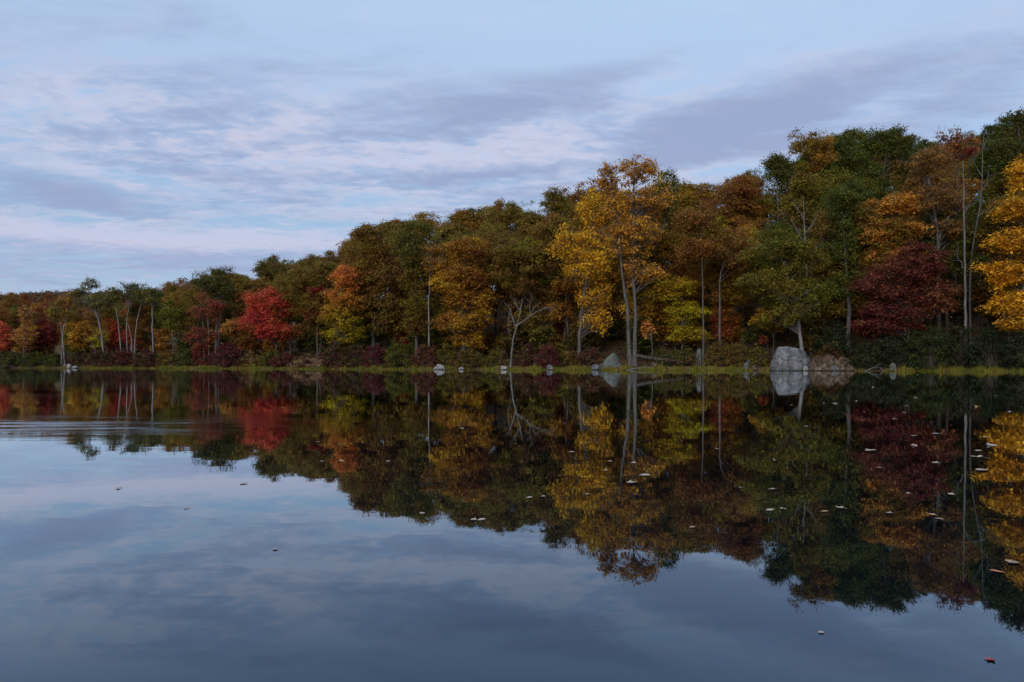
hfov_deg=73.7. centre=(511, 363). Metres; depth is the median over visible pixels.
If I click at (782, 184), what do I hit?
woodland tree
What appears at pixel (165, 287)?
woodland tree
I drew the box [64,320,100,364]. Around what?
young maple tree
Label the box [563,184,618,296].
woodland tree
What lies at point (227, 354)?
shrub
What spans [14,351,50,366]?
shrub
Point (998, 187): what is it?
woodland tree
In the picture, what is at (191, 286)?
woodland tree
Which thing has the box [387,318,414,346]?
sapling
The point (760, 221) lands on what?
woodland tree
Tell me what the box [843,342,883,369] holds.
shrub
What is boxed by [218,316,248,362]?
young maple tree
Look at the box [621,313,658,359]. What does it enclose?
sapling
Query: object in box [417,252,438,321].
woodland tree
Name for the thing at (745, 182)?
woodland tree
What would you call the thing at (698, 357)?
rock
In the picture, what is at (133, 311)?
broadleaf tree
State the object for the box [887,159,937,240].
woodland tree
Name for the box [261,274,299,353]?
woodland tree
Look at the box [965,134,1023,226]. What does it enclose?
woodland tree
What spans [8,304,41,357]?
slender tree
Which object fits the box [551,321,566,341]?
sapling
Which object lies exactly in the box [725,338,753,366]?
shrub
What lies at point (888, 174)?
woodland tree
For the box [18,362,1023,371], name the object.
shore grass
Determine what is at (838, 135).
woodland tree
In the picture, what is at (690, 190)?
woodland tree
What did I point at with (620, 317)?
sapling
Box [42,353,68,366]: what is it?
shrub
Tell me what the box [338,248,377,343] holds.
woodland tree
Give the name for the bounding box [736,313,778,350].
sapling
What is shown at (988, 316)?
sapling
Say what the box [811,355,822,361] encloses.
ledge rock
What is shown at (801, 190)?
woodland tree
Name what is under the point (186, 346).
sapling
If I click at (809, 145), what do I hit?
oak tree
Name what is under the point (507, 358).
undergrowth
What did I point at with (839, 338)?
shrub
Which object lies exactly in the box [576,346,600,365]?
shrub
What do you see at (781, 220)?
woodland tree
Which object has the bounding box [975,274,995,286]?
sapling
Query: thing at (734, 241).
oak tree
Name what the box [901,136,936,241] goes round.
woodland tree
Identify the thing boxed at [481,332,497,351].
sapling
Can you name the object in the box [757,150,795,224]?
broadleaf tree
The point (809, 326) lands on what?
sapling
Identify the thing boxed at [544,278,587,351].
maple tree
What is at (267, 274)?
oak tree
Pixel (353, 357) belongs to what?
shrub
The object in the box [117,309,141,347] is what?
woodland tree
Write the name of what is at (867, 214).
woodland tree
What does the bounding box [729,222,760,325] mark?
woodland tree
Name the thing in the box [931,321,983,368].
shrub
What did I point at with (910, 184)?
woodland tree
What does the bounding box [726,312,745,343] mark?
sapling
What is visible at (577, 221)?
woodland tree
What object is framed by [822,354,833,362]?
ledge rock
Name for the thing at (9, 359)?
shrub
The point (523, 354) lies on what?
shrub
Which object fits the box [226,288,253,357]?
woodland tree
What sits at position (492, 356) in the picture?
shrub
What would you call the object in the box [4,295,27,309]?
woodland tree
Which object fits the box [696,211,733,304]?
woodland tree
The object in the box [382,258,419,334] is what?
woodland tree
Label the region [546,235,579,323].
woodland tree
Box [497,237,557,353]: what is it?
maple tree
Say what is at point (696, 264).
woodland tree
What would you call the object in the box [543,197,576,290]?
woodland tree
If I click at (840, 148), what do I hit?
woodland tree
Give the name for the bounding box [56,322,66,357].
sapling
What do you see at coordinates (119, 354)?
shrub
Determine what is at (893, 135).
broadleaf tree
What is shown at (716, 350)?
shrub
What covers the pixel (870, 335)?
maple tree
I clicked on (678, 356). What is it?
shrub
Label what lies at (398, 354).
shrub
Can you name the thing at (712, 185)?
woodland tree
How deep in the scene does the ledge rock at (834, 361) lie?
78.33 m
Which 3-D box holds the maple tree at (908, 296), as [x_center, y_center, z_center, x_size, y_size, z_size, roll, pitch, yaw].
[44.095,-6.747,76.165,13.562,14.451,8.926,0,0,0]
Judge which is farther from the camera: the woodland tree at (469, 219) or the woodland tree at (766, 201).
the woodland tree at (469, 219)
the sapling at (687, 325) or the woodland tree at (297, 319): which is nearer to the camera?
the sapling at (687, 325)
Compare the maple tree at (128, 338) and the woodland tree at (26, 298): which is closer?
the maple tree at (128, 338)
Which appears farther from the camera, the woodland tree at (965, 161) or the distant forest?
the distant forest
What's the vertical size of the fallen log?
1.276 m
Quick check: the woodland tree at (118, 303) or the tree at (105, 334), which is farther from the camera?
the woodland tree at (118, 303)
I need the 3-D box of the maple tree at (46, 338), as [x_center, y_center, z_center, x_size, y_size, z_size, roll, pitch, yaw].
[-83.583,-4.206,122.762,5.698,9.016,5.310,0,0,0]
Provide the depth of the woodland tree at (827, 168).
118.58 m
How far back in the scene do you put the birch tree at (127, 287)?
115.77 m
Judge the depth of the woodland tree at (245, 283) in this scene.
146.38 m
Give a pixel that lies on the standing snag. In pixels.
(965, 308)
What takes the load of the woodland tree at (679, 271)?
on the terrain at (609, 350)
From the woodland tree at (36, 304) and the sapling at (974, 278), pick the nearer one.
the sapling at (974, 278)
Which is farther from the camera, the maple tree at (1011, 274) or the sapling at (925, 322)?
the sapling at (925, 322)
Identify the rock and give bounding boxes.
[0,364,14,367]
[433,364,444,369]
[591,364,600,369]
[696,347,700,365]
[743,360,749,369]
[809,360,816,366]
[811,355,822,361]
[814,367,821,370]
[816,360,823,366]
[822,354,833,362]
[822,366,831,370]
[827,359,839,365]
[827,363,837,366]
[831,366,838,370]
[838,357,848,361]
[838,365,844,370]
[845,366,854,370]
[889,363,895,370]
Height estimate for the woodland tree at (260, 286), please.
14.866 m
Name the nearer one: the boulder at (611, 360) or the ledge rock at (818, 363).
the ledge rock at (818, 363)
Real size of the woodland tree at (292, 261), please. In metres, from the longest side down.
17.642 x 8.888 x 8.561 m
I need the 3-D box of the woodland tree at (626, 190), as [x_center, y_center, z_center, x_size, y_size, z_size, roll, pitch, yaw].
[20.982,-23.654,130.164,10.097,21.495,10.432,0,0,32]
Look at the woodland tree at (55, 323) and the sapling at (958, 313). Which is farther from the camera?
the woodland tree at (55, 323)
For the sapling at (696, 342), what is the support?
on the terrain at (609, 350)
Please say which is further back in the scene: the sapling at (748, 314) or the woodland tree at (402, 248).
the woodland tree at (402, 248)
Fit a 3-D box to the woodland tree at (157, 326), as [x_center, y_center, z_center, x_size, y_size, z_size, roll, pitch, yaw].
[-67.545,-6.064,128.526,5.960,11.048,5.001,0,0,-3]
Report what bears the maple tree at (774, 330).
on the terrain at (609, 350)
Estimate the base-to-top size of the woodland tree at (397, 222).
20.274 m
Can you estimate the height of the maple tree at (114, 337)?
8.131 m
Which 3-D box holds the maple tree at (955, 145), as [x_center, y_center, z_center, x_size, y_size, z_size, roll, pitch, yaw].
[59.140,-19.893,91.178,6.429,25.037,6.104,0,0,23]
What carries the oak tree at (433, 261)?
on the terrain at (609, 350)
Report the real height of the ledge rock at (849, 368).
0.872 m
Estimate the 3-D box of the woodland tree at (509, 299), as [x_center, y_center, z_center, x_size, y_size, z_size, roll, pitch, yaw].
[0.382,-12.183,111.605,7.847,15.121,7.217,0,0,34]
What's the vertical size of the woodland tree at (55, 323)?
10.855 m
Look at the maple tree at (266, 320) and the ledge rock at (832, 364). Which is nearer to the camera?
the ledge rock at (832, 364)
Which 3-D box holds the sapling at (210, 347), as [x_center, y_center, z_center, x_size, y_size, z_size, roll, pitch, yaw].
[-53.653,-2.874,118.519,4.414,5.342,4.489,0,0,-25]
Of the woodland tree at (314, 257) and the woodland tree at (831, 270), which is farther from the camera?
the woodland tree at (314, 257)
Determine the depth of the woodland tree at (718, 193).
121.92 m
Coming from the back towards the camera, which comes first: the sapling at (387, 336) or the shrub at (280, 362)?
the sapling at (387, 336)
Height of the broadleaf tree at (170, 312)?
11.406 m
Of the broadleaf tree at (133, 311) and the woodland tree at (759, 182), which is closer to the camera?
the broadleaf tree at (133, 311)
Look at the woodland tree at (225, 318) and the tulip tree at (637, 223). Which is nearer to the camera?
the tulip tree at (637, 223)
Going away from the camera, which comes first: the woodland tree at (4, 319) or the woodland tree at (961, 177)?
the woodland tree at (961, 177)
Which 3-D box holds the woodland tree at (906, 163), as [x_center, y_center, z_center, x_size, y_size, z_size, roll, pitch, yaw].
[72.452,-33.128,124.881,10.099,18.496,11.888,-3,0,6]
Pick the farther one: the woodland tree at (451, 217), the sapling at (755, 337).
the woodland tree at (451, 217)
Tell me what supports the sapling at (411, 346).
on the terrain at (609, 350)
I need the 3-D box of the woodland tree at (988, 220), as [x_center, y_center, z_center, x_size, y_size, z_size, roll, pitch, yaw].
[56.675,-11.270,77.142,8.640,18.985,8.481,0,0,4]
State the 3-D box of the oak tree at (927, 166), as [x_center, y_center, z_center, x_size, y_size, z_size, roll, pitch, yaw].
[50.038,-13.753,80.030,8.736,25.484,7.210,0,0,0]
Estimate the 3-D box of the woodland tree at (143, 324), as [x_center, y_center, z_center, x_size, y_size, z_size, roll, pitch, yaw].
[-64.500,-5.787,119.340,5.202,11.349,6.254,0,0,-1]
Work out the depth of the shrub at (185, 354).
109.14 m
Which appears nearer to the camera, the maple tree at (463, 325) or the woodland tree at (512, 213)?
the maple tree at (463, 325)
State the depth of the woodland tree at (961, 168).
104.24 m
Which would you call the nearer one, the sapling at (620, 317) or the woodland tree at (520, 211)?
the sapling at (620, 317)
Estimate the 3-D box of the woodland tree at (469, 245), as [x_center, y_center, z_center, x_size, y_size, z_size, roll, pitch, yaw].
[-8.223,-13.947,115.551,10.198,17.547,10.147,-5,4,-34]
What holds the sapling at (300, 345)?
on the terrain at (609, 350)
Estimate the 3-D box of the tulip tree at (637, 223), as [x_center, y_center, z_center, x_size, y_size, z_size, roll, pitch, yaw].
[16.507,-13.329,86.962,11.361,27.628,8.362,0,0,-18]
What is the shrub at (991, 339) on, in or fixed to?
on the terrain at (609, 350)
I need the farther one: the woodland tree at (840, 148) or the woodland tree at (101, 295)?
the woodland tree at (101, 295)
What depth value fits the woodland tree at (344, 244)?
138.10 m
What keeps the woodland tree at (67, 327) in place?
on the terrain at (609, 350)
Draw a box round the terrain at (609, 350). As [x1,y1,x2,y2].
[0,207,1022,371]
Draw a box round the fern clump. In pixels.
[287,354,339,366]
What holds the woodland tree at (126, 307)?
on the terrain at (609, 350)
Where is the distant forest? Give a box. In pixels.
[0,271,252,307]
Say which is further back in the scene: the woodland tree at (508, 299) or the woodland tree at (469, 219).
the woodland tree at (469, 219)
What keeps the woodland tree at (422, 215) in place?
on the terrain at (609, 350)
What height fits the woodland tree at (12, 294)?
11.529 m
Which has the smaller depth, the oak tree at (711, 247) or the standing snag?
the standing snag
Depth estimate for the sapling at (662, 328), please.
92.65 m
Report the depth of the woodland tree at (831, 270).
83.50 m
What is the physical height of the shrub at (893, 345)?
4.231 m
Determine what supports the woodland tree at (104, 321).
on the terrain at (609, 350)
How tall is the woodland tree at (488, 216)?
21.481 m
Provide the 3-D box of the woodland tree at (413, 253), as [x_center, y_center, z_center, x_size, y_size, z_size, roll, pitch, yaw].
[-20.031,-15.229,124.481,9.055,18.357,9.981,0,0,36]
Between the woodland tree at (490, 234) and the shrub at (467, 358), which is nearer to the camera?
the shrub at (467, 358)
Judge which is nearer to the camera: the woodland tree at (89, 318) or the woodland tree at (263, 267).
the woodland tree at (89, 318)
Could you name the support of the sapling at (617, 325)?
on the terrain at (609, 350)
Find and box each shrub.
[0,351,22,367]
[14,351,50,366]
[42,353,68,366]
[65,350,92,365]
[86,349,112,366]
[104,347,137,366]
[130,347,160,367]
[154,349,180,365]
[176,348,195,366]
[188,340,213,365]
[209,341,248,367]
[239,349,258,366]
[255,349,280,365]
[268,351,298,367]
[291,358,311,368]
[318,341,347,368]
[337,343,370,367]
[359,345,391,367]
[381,337,412,367]
[409,344,438,367]
[435,343,457,365]
[453,347,483,368]
[479,349,502,367]
[508,342,540,366]
[535,342,561,367]
[557,349,584,366]
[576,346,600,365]
[648,347,671,364]
[669,346,701,365]
[703,339,733,366]
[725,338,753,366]
[748,342,768,366]
[810,319,860,359]
[812,341,844,359]
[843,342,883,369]
[870,331,919,368]
[901,325,957,370]
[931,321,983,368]
[963,325,1013,368]
[1000,329,1023,370]
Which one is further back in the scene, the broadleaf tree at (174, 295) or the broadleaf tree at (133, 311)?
the broadleaf tree at (174, 295)
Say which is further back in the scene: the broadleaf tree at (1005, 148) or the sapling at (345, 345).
the sapling at (345, 345)
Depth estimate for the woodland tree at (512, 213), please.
132.78 m
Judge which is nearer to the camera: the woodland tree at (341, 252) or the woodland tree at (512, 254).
the woodland tree at (512, 254)
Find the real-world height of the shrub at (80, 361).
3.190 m
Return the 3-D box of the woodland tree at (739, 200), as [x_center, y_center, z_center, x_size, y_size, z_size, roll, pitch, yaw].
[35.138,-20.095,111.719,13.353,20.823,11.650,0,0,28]
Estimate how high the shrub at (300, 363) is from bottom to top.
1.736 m
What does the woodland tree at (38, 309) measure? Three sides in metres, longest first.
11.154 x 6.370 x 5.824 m
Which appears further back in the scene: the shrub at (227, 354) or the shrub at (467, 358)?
the shrub at (227, 354)
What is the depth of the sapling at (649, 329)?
86.24 m
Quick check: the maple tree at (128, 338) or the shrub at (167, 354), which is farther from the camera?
the maple tree at (128, 338)
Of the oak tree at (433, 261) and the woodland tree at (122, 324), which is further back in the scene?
the woodland tree at (122, 324)
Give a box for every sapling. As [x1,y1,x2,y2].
[1,345,16,360]
[13,325,52,355]
[19,342,46,357]
[42,344,56,356]
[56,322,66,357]
[61,327,93,358]
[92,346,110,357]
[132,332,151,352]
[149,325,178,355]
[169,337,195,356]
[194,335,213,357]
[219,333,237,356]
[229,324,266,355]
[261,324,292,355]
[262,337,280,356]
[294,321,312,354]
[298,327,319,355]
[315,336,340,354]
[337,333,356,354]
[352,319,371,351]
[363,328,386,346]
[379,331,399,348]
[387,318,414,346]
[403,331,427,355]
[422,316,440,340]
[426,323,452,350]
[469,334,488,351]
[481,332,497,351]
[491,314,535,361]
[494,332,508,353]
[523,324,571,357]
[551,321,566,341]
[561,315,589,347]
[573,310,603,350]
[595,294,632,339]
[606,317,625,343]
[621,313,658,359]
[639,300,676,349]
[640,318,656,361]
[665,308,708,350]
[685,322,707,348]
[696,300,715,330]
[704,310,736,342]
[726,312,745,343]
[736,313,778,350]
[737,303,756,328]
[757,334,769,346]
[767,306,794,336]
[792,306,832,355]
[814,312,839,336]
[916,315,941,335]
[941,283,974,321]
[952,267,984,310]
[968,285,1013,326]
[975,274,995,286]
[993,289,1018,337]
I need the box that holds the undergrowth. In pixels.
[1,295,1022,366]
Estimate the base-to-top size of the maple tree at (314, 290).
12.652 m
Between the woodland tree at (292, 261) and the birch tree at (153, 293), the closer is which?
the birch tree at (153, 293)
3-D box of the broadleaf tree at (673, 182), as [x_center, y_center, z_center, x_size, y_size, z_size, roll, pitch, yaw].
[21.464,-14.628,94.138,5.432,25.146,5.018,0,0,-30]
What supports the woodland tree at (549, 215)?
on the terrain at (609, 350)
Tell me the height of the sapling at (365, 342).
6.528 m
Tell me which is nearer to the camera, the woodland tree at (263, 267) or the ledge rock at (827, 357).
the ledge rock at (827, 357)
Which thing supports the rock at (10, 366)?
on the terrain at (609, 350)
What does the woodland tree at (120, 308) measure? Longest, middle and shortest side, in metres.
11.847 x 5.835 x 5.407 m
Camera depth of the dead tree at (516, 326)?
90.15 m
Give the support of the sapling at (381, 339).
on the terrain at (609, 350)
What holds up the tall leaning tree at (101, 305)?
on the terrain at (609, 350)
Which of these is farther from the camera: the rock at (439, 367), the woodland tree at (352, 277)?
the woodland tree at (352, 277)
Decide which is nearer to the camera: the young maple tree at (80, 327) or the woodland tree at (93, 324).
the young maple tree at (80, 327)
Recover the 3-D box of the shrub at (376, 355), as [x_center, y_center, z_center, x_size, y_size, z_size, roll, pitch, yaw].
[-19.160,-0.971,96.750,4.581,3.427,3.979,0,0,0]
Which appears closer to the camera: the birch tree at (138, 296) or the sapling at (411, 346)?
the sapling at (411, 346)
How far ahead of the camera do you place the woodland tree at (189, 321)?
113.90 m
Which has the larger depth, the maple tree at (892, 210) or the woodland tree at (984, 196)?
the woodland tree at (984, 196)
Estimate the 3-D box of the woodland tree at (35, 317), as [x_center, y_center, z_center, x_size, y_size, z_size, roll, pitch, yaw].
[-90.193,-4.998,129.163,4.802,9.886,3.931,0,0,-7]
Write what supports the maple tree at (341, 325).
on the terrain at (609, 350)
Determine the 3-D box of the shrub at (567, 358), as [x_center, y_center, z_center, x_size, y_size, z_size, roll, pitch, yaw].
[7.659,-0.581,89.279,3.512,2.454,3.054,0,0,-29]
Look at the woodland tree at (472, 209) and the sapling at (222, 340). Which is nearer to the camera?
the sapling at (222, 340)
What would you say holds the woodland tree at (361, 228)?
on the terrain at (609, 350)
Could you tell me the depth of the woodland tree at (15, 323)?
132.92 m
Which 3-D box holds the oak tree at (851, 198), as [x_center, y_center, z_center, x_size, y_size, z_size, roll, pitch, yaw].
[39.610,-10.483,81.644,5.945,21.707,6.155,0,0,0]
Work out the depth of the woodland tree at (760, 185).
130.21 m
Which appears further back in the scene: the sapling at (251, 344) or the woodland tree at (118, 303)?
the woodland tree at (118, 303)
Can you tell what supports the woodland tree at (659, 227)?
on the terrain at (609, 350)
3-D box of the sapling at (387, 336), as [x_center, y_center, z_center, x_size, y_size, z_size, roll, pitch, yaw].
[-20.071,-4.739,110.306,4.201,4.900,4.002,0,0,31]
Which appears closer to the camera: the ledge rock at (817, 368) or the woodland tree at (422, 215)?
the ledge rock at (817, 368)
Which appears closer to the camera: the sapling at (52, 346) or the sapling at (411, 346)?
the sapling at (411, 346)
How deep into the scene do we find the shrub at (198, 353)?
109.05 m
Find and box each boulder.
[600,353,620,368]
[770,347,809,370]
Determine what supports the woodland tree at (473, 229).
on the terrain at (609, 350)
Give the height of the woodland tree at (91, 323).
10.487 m
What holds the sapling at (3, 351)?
on the terrain at (609, 350)
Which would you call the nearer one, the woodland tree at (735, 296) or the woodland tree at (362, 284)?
the woodland tree at (735, 296)
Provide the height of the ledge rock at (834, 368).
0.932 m
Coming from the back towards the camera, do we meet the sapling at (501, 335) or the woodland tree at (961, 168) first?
the woodland tree at (961, 168)
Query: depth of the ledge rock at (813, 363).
77.55 m
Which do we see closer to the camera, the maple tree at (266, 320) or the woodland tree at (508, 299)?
the maple tree at (266, 320)
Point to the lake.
(144, 530)
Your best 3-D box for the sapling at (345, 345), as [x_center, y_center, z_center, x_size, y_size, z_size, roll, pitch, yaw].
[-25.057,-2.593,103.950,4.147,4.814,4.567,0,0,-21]
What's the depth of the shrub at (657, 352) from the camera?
87.57 m
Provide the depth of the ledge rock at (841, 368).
76.29 m
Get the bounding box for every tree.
[0,300,14,335]
[0,302,18,311]
[0,321,14,362]
[3,309,21,355]
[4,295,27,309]
[6,292,19,303]
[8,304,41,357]
[16,304,51,337]
[19,293,31,308]
[24,302,45,311]
[28,312,42,345]
[28,316,61,356]
[41,294,53,312]
[43,285,82,365]
[46,308,60,345]
[49,295,70,306]
[59,305,94,344]
[59,311,86,361]
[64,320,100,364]
[67,274,116,359]
[82,310,105,345]
[83,309,103,353]
[84,327,111,360]
[94,292,104,301]
[95,304,121,359]
[101,313,130,353]
[101,318,121,356]
[102,285,128,360]
[104,305,124,317]
[108,299,121,312]
[116,279,141,362]
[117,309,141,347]
[121,305,142,350]
[122,324,134,350]
[124,299,160,351]
[125,283,149,361]
[127,292,163,351]
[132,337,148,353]
[135,284,164,365]
[143,304,170,357]
[149,298,188,357]
[157,289,184,346]
[158,280,188,299]
[162,283,187,348]
[163,286,186,338]
[175,283,216,336]
[177,289,211,357]
[181,285,230,364]
[190,265,241,361]
[209,274,238,333]
[210,290,241,341]
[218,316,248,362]
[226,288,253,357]
[229,272,258,314]
[233,285,301,363]
[238,274,256,311]
[246,275,274,332]
[250,254,313,354]
[253,256,279,279]
[256,259,296,284]
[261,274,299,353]
[265,266,312,355]
[284,260,347,353]
[289,273,333,352]
[292,258,305,323]
[297,284,331,359]
[299,257,334,351]
[303,253,324,336]
[316,262,368,346]
[319,249,340,263]
[334,236,357,260]
[336,239,345,261]
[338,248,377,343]
[339,240,364,325]
[340,238,397,351]
[344,219,410,354]
[346,223,379,295]
[374,217,413,257]
[380,228,417,299]
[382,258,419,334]
[383,218,442,363]
[390,229,420,289]
[396,254,439,350]
[408,211,452,312]
[417,240,452,358]
[417,242,442,325]
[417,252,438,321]
[419,217,471,341]
[426,235,501,364]
[431,232,504,352]
[438,208,484,234]
[442,208,467,224]
[464,206,477,214]
[465,228,483,305]
[466,203,511,294]
[467,226,492,320]
[469,222,520,342]
[481,236,547,356]
[482,200,515,246]
[493,198,536,240]
[493,264,534,316]
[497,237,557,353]
[498,239,518,320]
[503,200,536,230]
[506,293,554,366]
[508,212,548,313]
[521,212,584,343]
[525,213,585,351]
[534,184,578,235]
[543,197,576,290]
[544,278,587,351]
[545,185,619,365]
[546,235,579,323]
[559,177,602,231]
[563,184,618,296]
[564,238,613,315]
[569,204,599,298]
[589,186,620,259]
[590,218,661,355]
[592,225,623,312]
[594,153,681,365]
[601,212,669,316]
[603,188,639,283]
[635,201,672,298]
[638,272,716,359]
[641,225,708,348]
[644,230,673,304]
[649,167,685,346]
[660,192,706,301]
[668,199,731,365]
[668,228,710,321]
[674,180,716,267]
[689,174,769,288]
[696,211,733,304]
[699,238,748,344]
[702,182,717,205]
[704,173,754,214]
[712,224,759,361]
[722,173,763,223]
[728,195,776,253]
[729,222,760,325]
[731,216,771,311]
[732,226,842,350]
[741,168,781,222]
[745,228,805,343]
[748,308,787,354]
[751,176,766,194]
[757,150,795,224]
[757,220,808,337]
[765,157,817,226]
[773,176,821,238]
[774,169,828,293]
[787,127,840,276]
[790,197,824,354]
[794,140,849,175]
[800,206,870,338]
[805,164,883,261]
[806,178,887,322]
[815,183,867,355]
[820,133,891,190]
[828,132,862,167]
[838,195,923,351]
[839,126,871,171]
[839,239,974,353]
[840,166,900,261]
[845,123,927,190]
[848,319,885,358]
[851,128,912,204]
[855,189,933,353]
[865,190,931,301]
[883,189,926,241]
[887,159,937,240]
[891,135,923,192]
[894,138,979,344]
[897,163,988,319]
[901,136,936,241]
[910,196,1009,337]
[915,144,975,210]
[924,169,976,287]
[925,178,961,333]
[933,125,981,283]
[959,130,987,230]
[962,126,997,354]
[964,155,1023,332]
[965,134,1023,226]
[967,184,1023,339]
[968,173,1022,259]
[975,122,1004,149]
[978,168,1021,263]
[980,114,1023,173]
[983,104,1023,261]
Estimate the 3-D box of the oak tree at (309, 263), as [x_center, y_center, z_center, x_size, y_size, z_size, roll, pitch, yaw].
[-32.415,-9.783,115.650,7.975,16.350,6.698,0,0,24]
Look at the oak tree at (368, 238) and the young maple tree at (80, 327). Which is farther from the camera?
the young maple tree at (80, 327)
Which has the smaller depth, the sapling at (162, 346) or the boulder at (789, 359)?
the boulder at (789, 359)
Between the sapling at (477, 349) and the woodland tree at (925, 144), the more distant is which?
the woodland tree at (925, 144)
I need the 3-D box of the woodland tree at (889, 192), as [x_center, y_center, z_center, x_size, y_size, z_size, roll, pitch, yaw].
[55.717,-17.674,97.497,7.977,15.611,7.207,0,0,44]
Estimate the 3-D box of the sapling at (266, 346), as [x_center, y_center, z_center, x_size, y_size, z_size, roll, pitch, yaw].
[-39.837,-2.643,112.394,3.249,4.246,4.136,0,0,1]
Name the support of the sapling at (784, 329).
on the terrain at (609, 350)
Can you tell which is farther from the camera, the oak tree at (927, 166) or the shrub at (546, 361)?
the shrub at (546, 361)
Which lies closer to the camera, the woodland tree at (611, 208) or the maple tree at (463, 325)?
the maple tree at (463, 325)
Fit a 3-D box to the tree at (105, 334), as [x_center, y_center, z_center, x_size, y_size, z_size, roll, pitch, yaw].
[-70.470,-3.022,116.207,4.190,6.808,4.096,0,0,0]
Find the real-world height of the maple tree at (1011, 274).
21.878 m
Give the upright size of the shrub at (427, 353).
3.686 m
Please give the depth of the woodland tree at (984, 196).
94.73 m
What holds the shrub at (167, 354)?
on the terrain at (609, 350)
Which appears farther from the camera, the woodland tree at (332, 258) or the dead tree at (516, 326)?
the woodland tree at (332, 258)
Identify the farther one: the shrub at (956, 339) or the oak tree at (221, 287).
the oak tree at (221, 287)
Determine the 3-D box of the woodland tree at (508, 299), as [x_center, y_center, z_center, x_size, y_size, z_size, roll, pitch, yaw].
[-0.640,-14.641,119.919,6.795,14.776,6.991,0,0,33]
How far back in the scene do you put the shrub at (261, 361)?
104.92 m
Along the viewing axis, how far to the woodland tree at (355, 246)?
125.80 m
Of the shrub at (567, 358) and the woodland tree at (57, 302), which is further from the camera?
the woodland tree at (57, 302)
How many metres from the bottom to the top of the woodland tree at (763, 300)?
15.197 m
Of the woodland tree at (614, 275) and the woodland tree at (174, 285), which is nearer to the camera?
the woodland tree at (614, 275)
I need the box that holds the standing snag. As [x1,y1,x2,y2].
[950,165,976,364]
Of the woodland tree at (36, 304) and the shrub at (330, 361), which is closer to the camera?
the shrub at (330, 361)
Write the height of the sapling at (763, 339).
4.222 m
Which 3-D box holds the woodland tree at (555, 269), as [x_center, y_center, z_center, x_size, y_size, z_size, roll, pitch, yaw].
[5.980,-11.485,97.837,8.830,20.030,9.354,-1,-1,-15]
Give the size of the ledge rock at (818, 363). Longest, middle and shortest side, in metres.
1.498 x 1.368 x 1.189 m
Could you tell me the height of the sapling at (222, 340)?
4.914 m
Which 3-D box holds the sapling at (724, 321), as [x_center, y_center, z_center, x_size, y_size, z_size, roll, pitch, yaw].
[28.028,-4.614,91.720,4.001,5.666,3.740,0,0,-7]
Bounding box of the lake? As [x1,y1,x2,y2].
[0,368,1023,681]
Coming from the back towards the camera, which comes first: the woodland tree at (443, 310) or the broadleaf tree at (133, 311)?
the broadleaf tree at (133, 311)
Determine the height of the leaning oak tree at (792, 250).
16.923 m
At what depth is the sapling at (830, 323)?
86.92 m
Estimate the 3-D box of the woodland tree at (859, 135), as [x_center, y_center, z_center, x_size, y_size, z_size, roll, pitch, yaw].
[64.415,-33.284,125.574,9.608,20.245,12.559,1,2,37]
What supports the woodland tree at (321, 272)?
on the terrain at (609, 350)
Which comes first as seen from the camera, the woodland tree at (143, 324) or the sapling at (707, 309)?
the sapling at (707, 309)
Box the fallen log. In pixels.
[636,354,690,363]
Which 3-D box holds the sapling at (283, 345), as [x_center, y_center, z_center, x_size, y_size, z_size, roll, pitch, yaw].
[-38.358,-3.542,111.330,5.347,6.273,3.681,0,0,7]
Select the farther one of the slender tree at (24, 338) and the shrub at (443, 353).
the slender tree at (24, 338)
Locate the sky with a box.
[0,0,1023,296]
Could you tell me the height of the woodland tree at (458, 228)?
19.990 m
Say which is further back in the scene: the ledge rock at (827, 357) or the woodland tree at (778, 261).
the woodland tree at (778, 261)
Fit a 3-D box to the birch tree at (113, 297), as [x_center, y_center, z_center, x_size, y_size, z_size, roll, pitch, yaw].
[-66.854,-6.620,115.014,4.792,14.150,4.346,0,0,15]
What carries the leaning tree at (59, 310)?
on the terrain at (609, 350)
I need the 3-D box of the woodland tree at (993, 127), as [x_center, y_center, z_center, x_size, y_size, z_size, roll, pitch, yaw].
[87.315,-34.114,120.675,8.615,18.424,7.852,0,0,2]
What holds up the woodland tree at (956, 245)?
on the terrain at (609, 350)
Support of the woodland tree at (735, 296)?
on the terrain at (609, 350)
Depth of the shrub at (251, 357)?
106.25 m
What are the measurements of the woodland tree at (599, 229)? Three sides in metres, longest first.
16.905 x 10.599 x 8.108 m
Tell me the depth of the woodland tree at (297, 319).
115.19 m
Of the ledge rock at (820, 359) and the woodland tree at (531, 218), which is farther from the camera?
the woodland tree at (531, 218)
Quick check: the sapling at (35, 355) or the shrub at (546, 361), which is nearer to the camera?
the shrub at (546, 361)
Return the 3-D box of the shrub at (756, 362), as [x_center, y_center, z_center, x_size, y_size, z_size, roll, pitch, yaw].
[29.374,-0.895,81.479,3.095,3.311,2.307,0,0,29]
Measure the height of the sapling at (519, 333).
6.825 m
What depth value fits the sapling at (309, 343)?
108.95 m
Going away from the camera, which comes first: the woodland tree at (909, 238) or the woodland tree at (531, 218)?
the woodland tree at (909, 238)
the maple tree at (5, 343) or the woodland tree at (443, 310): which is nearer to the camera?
the woodland tree at (443, 310)
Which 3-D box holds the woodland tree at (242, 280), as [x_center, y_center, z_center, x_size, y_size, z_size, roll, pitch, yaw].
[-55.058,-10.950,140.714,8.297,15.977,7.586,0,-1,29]
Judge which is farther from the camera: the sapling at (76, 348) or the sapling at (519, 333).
the sapling at (76, 348)

